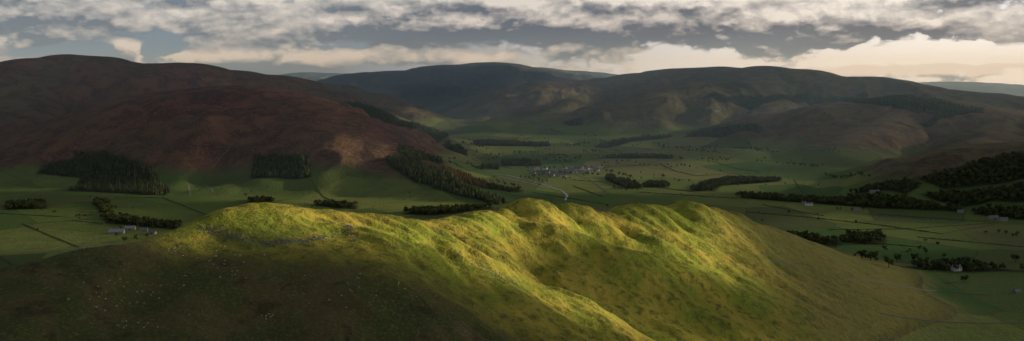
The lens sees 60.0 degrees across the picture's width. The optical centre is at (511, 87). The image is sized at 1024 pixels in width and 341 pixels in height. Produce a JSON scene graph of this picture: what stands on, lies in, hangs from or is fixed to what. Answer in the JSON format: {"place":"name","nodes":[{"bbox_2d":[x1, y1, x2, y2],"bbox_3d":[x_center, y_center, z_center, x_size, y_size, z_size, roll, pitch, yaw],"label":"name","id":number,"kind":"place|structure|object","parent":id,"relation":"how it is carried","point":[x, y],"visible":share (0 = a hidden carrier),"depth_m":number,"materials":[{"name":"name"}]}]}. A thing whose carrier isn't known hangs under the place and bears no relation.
{"place":"outdoors","nodes":[
{"label":"outdoors","id":0,"kind":"place"},
{"bbox_2d":[0,241,135,250],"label":"farm track","id":1,"kind":"structure","parent":0,"point":[56,249],"depth_m":1907.24,"materials":[{"name":"brown soil"}]},
{"bbox_2d":[188,184,213,194],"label":"hill track","id":2,"kind":"structure","parent":0,"point":[197,185],"depth_m":3001.32,"materials":[{"name":"grey gravel"}]},
{"bbox_2d":[0,54,1023,340],"bbox_3d":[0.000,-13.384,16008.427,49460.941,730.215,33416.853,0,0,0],"label":"terrain","id":3,"kind":"structure","parent":0,"point":[618,268],"depth_m":2373.11,"materials":[{"name":"green plant"}]},
{"bbox_2d":[4,198,45,208],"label":"mixed woodland","id":4,"kind":"object","parent":3,"relation":"on","point":[29,202],"visible":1,"depth_m":2588.15,"materials":[{"name":"green plant"}]},
{"bbox_2d":[0,212,91,216],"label":"hedge","id":5,"kind":"object","parent":3,"relation":"on","point":[42,215],"visible":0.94,"depth_m":2438.79,"materials":[{"name":"green plant"}]},
{"bbox_2d":[22,223,78,246],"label":"hedge","id":6,"kind":"object","parent":3,"relation":"on","point":[52,236],"visible":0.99,"depth_m":2071.45,"materials":[{"name":"green plant"}]},
{"bbox_2d":[25,220,101,223],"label":"hedge","id":7,"kind":"object","parent":3,"relation":"on","point":[63,221],"visible":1,"depth_m":2307.83,"materials":[{"name":"green plant"}]},
{"bbox_2d":[38,150,170,194],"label":"conifer plantation","id":8,"kind":"object","parent":3,"relation":"on","point":[152,185],"visible":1,"depth_m":3137.88,"materials":[{"name":"green plant"}]},
{"bbox_2d":[108,229,124,233],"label":"farm barn","id":9,"kind":"structure","parent":3,"relation":"on","point":[114,231],"depth_m":2130.22,"materials":[{"name":"metal"}]},
{"bbox_2d":[124,226,135,229],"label":"farm barn","id":10,"kind":"structure","parent":3,"relation":"on","point":[129,227],"depth_m":2182.17,"materials":[{"name":"stone"}]},
{"bbox_2d":[92,197,181,228],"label":"mixed woodland","id":11,"kind":"object","parent":3,"relation":"on","point":[105,206],"visible":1,"depth_m":2302.96,"materials":[{"name":"green plant"}]},
{"bbox_2d":[140,227,147,231],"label":"farmhouse","id":12,"kind":"object","parent":3,"relation":"on","point":[143,229],"visible":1,"depth_m":2157.50,"materials":[{"name":"stone"}]},
{"bbox_2d":[148,230,156,233],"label":"farm barn","id":13,"kind":"structure","parent":3,"relation":"on","point":[152,231],"depth_m":2123.63,"materials":[{"name":"stone"}]},
{"bbox_2d":[165,198,206,214],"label":"hedge","id":14,"kind":"object","parent":3,"relation":"on","point":[186,206],"visible":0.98,"depth_m":2613.71,"materials":[{"name":"green plant"}]},
{"bbox_2d":[247,194,274,202],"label":"mixed woodland","id":15,"kind":"object","parent":3,"relation":"on","point":[263,198],"visible":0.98,"depth_m":2705.59,"materials":[{"name":"green plant"}]},
{"bbox_2d":[199,222,353,246],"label":"stone rampart","id":16,"kind":"object","parent":3,"relation":"on","point":[278,241],"visible":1,"depth_m":805.61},
{"bbox_2d":[251,150,310,177],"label":"conifer plantation","id":17,"kind":"object","parent":3,"relation":"on","point":[283,170],"visible":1,"depth_m":3156.35,"materials":[{"name":"green plant"}]},
{"bbox_2d":[314,199,357,208],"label":"mixed woodland","id":18,"kind":"object","parent":3,"relation":"on","point":[342,203],"visible":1,"depth_m":2626.43,"materials":[{"name":"green plant"}]},
{"bbox_2d":[323,113,393,153],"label":"dry stone wall","id":19,"kind":"structure","parent":3,"relation":"on","point":[360,137],"depth_m":3414.62,"materials":[{"name":"grey stone"}]},
{"bbox_2d":[346,100,448,141],"bbox_3d":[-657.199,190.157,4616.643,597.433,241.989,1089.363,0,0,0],"label":"hillside conifer forest","id":20,"kind":"object","parent":3,"relation":"on","point":[430,130],"visible":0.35,"depth_m":4864.44,"materials":[{"name":"green plant"}]},
{"bbox_2d":[396,143,442,162],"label":"mixed woodland","id":21,"kind":"object","parent":3,"relation":"on","point":[415,153],"visible":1,"depth_m":3336.16,"materials":[{"name":"green plant"}]},
{"bbox_2d":[385,153,505,203],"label":"conifer plantation","id":22,"kind":"object","parent":3,"relation":"on","point":[410,166],"visible":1,"depth_m":2916.84,"materials":[{"name":"green plant"}]},
{"bbox_2d":[403,201,492,213],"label":"mixed woodland","id":23,"kind":"object","parent":3,"relation":"on","point":[437,208],"visible":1,"depth_m":2500.05,"materials":[{"name":"green plant"}]},
{"bbox_2d":[444,140,467,154],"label":"mixed woodland","id":24,"kind":"object","parent":3,"relation":"on","point":[449,145],"visible":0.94,"depth_m":4188.04,"materials":[{"name":"green plant"}]},
{"bbox_2d":[441,164,486,187],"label":"larch plantation","id":25,"kind":"object","parent":3,"relation":"on","point":[468,178],"visible":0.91,"depth_m":2958.12,"materials":[{"name":"brown plant"}]},
{"bbox_2d":[24,191,933,327],"bbox_3d":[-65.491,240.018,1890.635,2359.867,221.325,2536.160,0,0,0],"label":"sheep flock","id":26,"kind":"object","parent":3,"relation":"on","point":[304,275],"visible":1,"depth_m":730.37,"materials":[{"name":"fur"}]},
{"bbox_2d":[211,198,758,340],"bbox_3d":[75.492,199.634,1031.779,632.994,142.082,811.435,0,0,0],"label":"scree stones","id":27,"kind":"object","parent":3,"relation":"on","point":[444,272],"visible":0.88,"depth_m":831.50,"materials":[{"name":"grey stone"}]},
{"bbox_2d":[480,163,498,168],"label":"mixed woodland","id":28,"kind":"object","parent":3,"relation":"on","point":[494,165],"visible":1,"depth_m":3839.35,"materials":[{"name":"green plant"}]},
{"bbox_2d":[486,182,520,191],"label":"mixed woodland","id":29,"kind":"object","parent":3,"relation":"on","point":[498,186],"visible":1,"depth_m":2941.71,"materials":[{"name":"green plant"}]},
{"bbox_2d":[473,138,549,145],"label":"mixed woodland","id":30,"kind":"object","parent":3,"relation":"on","point":[503,142],"visible":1,"depth_m":5035.15,"materials":[{"name":"green plant"}]},
{"bbox_2d":[501,158,541,165],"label":"mixed woodland","id":31,"kind":"object","parent":3,"relation":"on","point":[514,162],"visible":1,"depth_m":3988.46,"materials":[{"name":"green plant"}]},
{"bbox_2d":[36,128,1019,271],"bbox_3d":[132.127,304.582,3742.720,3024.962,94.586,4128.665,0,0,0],"label":"hedgerow trees","id":32,"kind":"object","parent":3,"relation":"on","point":[946,267],"visible":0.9,"depth_m":3652.04,"materials":[{"name":"green plant"}]},
{"bbox_2d":[533,192,605,204],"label":"hedge","id":33,"kind":"object","parent":3,"relation":"on","point":[569,198],"visible":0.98,"depth_m":2793.12,"materials":[{"name":"green plant"}]},
{"bbox_2d":[564,117,582,124],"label":"hillside conifer forest","id":34,"kind":"object","parent":3,"relation":"on","point":[575,121],"visible":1,"depth_m":5803.76,"materials":[{"name":"green plant"}]},
{"bbox_2d":[605,173,641,187],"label":"mixed woodland","id":35,"kind":"object","parent":3,"relation":"on","point":[627,182],"visible":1,"depth_m":3222.31,"materials":[{"name":"green plant"}]},
{"bbox_2d":[597,133,670,147],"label":"hillside conifer forest","id":36,"kind":"object","parent":3,"relation":"on","point":[623,140],"visible":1,"depth_m":5242.38,"materials":[{"name":"green plant"}]},
{"bbox_2d":[598,152,673,157],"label":"mixed woodland","id":37,"kind":"object","parent":3,"relation":"on","point":[661,155],"visible":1,"depth_m":4001.84,"materials":[{"name":"green plant"}]},
{"bbox_2d":[642,179,669,186],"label":"mixed woodland","id":38,"kind":"object","parent":3,"relation":"on","point":[650,182],"visible":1,"depth_m":3147.11,"materials":[{"name":"green plant"}]},
{"bbox_2d":[643,192,736,198],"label":"hedge","id":39,"kind":"object","parent":3,"relation":"on","point":[690,195],"visible":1,"depth_m":2870.99,"materials":[{"name":"green plant"}]},
{"bbox_2d":[659,163,749,175],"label":"hedge","id":40,"kind":"object","parent":3,"relation":"on","point":[704,175],"visible":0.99,"depth_m":3591.48,"materials":[{"name":"green plant"}]},
{"bbox_2d":[687,122,759,136],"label":"hillside conifer forest","id":41,"kind":"object","parent":3,"relation":"on","point":[708,130],"visible":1,"depth_m":5093.65,"materials":[{"name":"green plant"}]},
{"bbox_2d":[690,174,781,190],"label":"mixed woodland","id":42,"kind":"object","parent":3,"relation":"on","point":[710,184],"visible":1,"depth_m":3250.66,"materials":[{"name":"green plant"}]},
{"bbox_2d":[762,254,802,265],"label":"dry stone wall","id":43,"kind":"structure","parent":3,"relation":"on","point":[784,261],"depth_m":1378.03,"materials":[{"name":"grey stone"}]},
{"bbox_2d":[706,91,866,109],"bbox_3d":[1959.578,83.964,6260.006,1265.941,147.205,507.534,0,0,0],"label":"hillside conifer forest","id":44,"kind":"object","parent":3,"relation":"on","point":[781,96],"visible":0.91,"depth_m":6225.58,"materials":[{"name":"green plant"}]},
{"bbox_2d":[762,204,822,215],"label":"hedge","id":45,"kind":"object","parent":3,"relation":"on","point":[793,210],"visible":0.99,"depth_m":2530.67,"materials":[{"name":"green plant"}]},
{"bbox_2d":[805,202,812,205],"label":"farmhouse","id":46,"kind":"object","parent":3,"relation":"on","point":[808,203],"visible":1,"depth_m":2640.42,"materials":[{"name":"stone"}]},
{"bbox_2d":[748,212,870,223],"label":"hedge","id":47,"kind":"object","parent":3,"relation":"on","point":[809,217],"visible":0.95,"depth_m":2396.77,"materials":[{"name":"green plant"}]},
{"bbox_2d":[787,230,837,244],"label":"mixed woodland","id":48,"kind":"object","parent":3,"relation":"on","point":[811,236],"visible":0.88,"depth_m":2011.76,"materials":[{"name":"green plant"}]},
{"bbox_2d":[736,190,962,209],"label":"mixed woodland","id":49,"kind":"object","parent":3,"relation":"on","point":[865,201],"visible":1,"depth_m":2664.73,"materials":[{"name":"green plant"}]},
{"bbox_2d":[838,229,886,243],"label":"mixed woodland","id":50,"kind":"object","parent":3,"relation":"on","point":[871,235],"visible":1,"depth_m":2031.74,"materials":[{"name":"green plant"}]},
{"bbox_2d":[869,190,879,195],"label":"stone mansion","id":51,"kind":"structure","parent":3,"relation":"on","point":[872,191],"depth_m":2713.19,"materials":[{"name":"stone"}]},
{"bbox_2d":[837,239,917,246],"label":"hedge","id":52,"kind":"object","parent":3,"relation":"on","point":[878,243],"visible":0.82,"depth_m":1991.75,"materials":[{"name":"green plant"}]},
{"bbox_2d":[849,177,921,193],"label":"mixed woodland","id":53,"kind":"object","parent":3,"relation":"on","point":[897,184],"visible":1,"depth_m":2760.89,"materials":[{"name":"green plant"}]},
{"bbox_2d":[884,255,893,267],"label":"oak tree","id":54,"kind":"object","parent":3,"relation":"on","point":[889,261],"visible":1,"depth_m":1621.39,"materials":[{"name":"green plant"}]},
{"bbox_2d":[893,253,901,258],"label":"oak tree","id":55,"kind":"object","parent":3,"relation":"on","point":[896,256],"visible":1,"depth_m":1761.95,"materials":[{"name":"green plant"}]},
{"bbox_2d":[874,224,941,233],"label":"hedge","id":56,"kind":"object","parent":3,"relation":"on","point":[907,228],"visible":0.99,"depth_m":2198.60,"materials":[{"name":"green plant"}]},
{"bbox_2d":[827,223,990,229],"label":"hedge","id":57,"kind":"object","parent":3,"relation":"on","point":[905,228],"visible":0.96,"depth_m":2206.74,"materials":[{"name":"green plant"}]},
{"bbox_2d":[843,94,984,125],"bbox_3d":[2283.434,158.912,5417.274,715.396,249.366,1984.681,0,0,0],"label":"hillside conifer forest","id":58,"kind":"object","parent":3,"relation":"on","point":[896,99],"visible":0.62,"depth_m":4759.31,"materials":[{"name":"green plant"}]},
{"bbox_2d":[911,253,918,259],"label":"oak tree","id":59,"kind":"object","parent":3,"relation":"on","point":[914,256],"visible":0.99,"depth_m":1777.14,"materials":[{"name":"green plant"}]},
{"bbox_2d":[844,278,990,295],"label":"dry stone wall","id":60,"kind":"structure","parent":3,"relation":"on","point":[910,287],"depth_m":1480.34,"materials":[{"name":"grey stone"}]},
{"bbox_2d":[878,214,998,222],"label":"hedge","id":61,"kind":"object","parent":3,"relation":"on","point":[937,218],"visible":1,"depth_m":2377.91,"materials":[{"name":"green plant"}]},
{"bbox_2d":[856,250,1023,271],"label":"mixed woodland","id":62,"kind":"object","parent":3,"relation":"on","point":[965,262],"visible":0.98,"depth_m":1706.18,"materials":[{"name":"green plant"}]},
{"bbox_2d":[880,313,1023,323],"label":"dry stone wall","id":63,"kind":"structure","parent":3,"relation":"on","point":[948,321],"depth_m":1299.47,"materials":[{"name":"grey stone"}]},
{"bbox_2d":[951,265,961,270],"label":"farmhouse","id":64,"kind":"object","parent":3,"relation":"on","point":[956,269],"visible":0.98,"depth_m":1693.61,"materials":[{"name":"stone"}]},
{"bbox_2d":[960,275,968,282],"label":"oak tree","id":65,"kind":"object","parent":3,"relation":"on","point":[964,278],"visible":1,"depth_m":1589.00,"materials":[{"name":"green plant"}]},
{"bbox_2d":[942,224,993,233],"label":"hedge","id":66,"kind":"object","parent":3,"relation":"on","point":[967,229],"visible":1,"depth_m":2195.56,"materials":[{"name":"green plant"}]},
{"bbox_2d":[917,236,1022,246],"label":"hedge","id":67,"kind":"object","parent":3,"relation":"on","point":[969,241],"visible":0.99,"depth_m":2015.81,"materials":[{"name":"green plant"}]},
{"bbox_2d":[922,151,1023,186],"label":"mixed woodland","id":68,"kind":"object","parent":3,"relation":"on","point":[968,167],"visible":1,"depth_m":2722.78,"materials":[{"name":"green plant"}]},
{"bbox_2d":[927,181,1023,206],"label":"mixed woodland","id":69,"kind":"object","parent":3,"relation":"on","point":[973,194],"visible":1,"depth_m":2564.76,"materials":[{"name":"green plant"}]},
{"bbox_2d":[987,215,998,219],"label":"farm barn","id":70,"kind":"structure","parent":3,"relation":"on","point":[992,217],"depth_m":2364.01,"materials":[{"name":"stone"}]},
{"bbox_2d":[972,202,1023,218],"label":"mixed woodland","id":71,"kind":"object","parent":3,"relation":"on","point":[1013,212],"visible":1,"depth_m":2417.50,"materials":[{"name":"green plant"}]},
{"bbox_2d":[999,217,1007,220],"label":"farmhouse","id":72,"kind":"object","parent":3,"relation":"on","point":[1003,218],"visible":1,"depth_m":2332.23,"materials":[{"name":"stone"}]},
{"bbox_2d":[1010,254,1019,261],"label":"oak tree","id":73,"kind":"object","parent":3,"relation":"on","point":[1015,257],"visible":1,"depth_m":1781.65,"materials":[{"name":"green plant"}]},
{"bbox_2d":[1013,288,1020,292],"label":"stone hut","id":74,"kind":"object","parent":3,"relation":"on","point":[1016,290],"visible":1,"depth_m":1511.92,"materials":[{"name":"stone"}]},
{"bbox_2d":[0,0,1023,84],"label":"sky","id":75,"kind":"structure","parent":0,"point":[911,40],"materials":[{"name":"grey"}]},
{"bbox_2d":[500,174,567,199],"bbox_3d":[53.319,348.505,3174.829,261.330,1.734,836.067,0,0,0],"label":"river","id":76,"kind":"structure","parent":0,"point":[546,185],"depth_m":3114.27,"materials":[{"name":"grey liquid"}]},
{"bbox_2d":[504,166,605,191],"bbox_3d":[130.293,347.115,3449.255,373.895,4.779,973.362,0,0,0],"label":"valley road","id":77,"kind":"structure","parent":0,"point":[575,174],"depth_m":3378.41,"materials":[{"name":"grey asphalt"}]}
]}

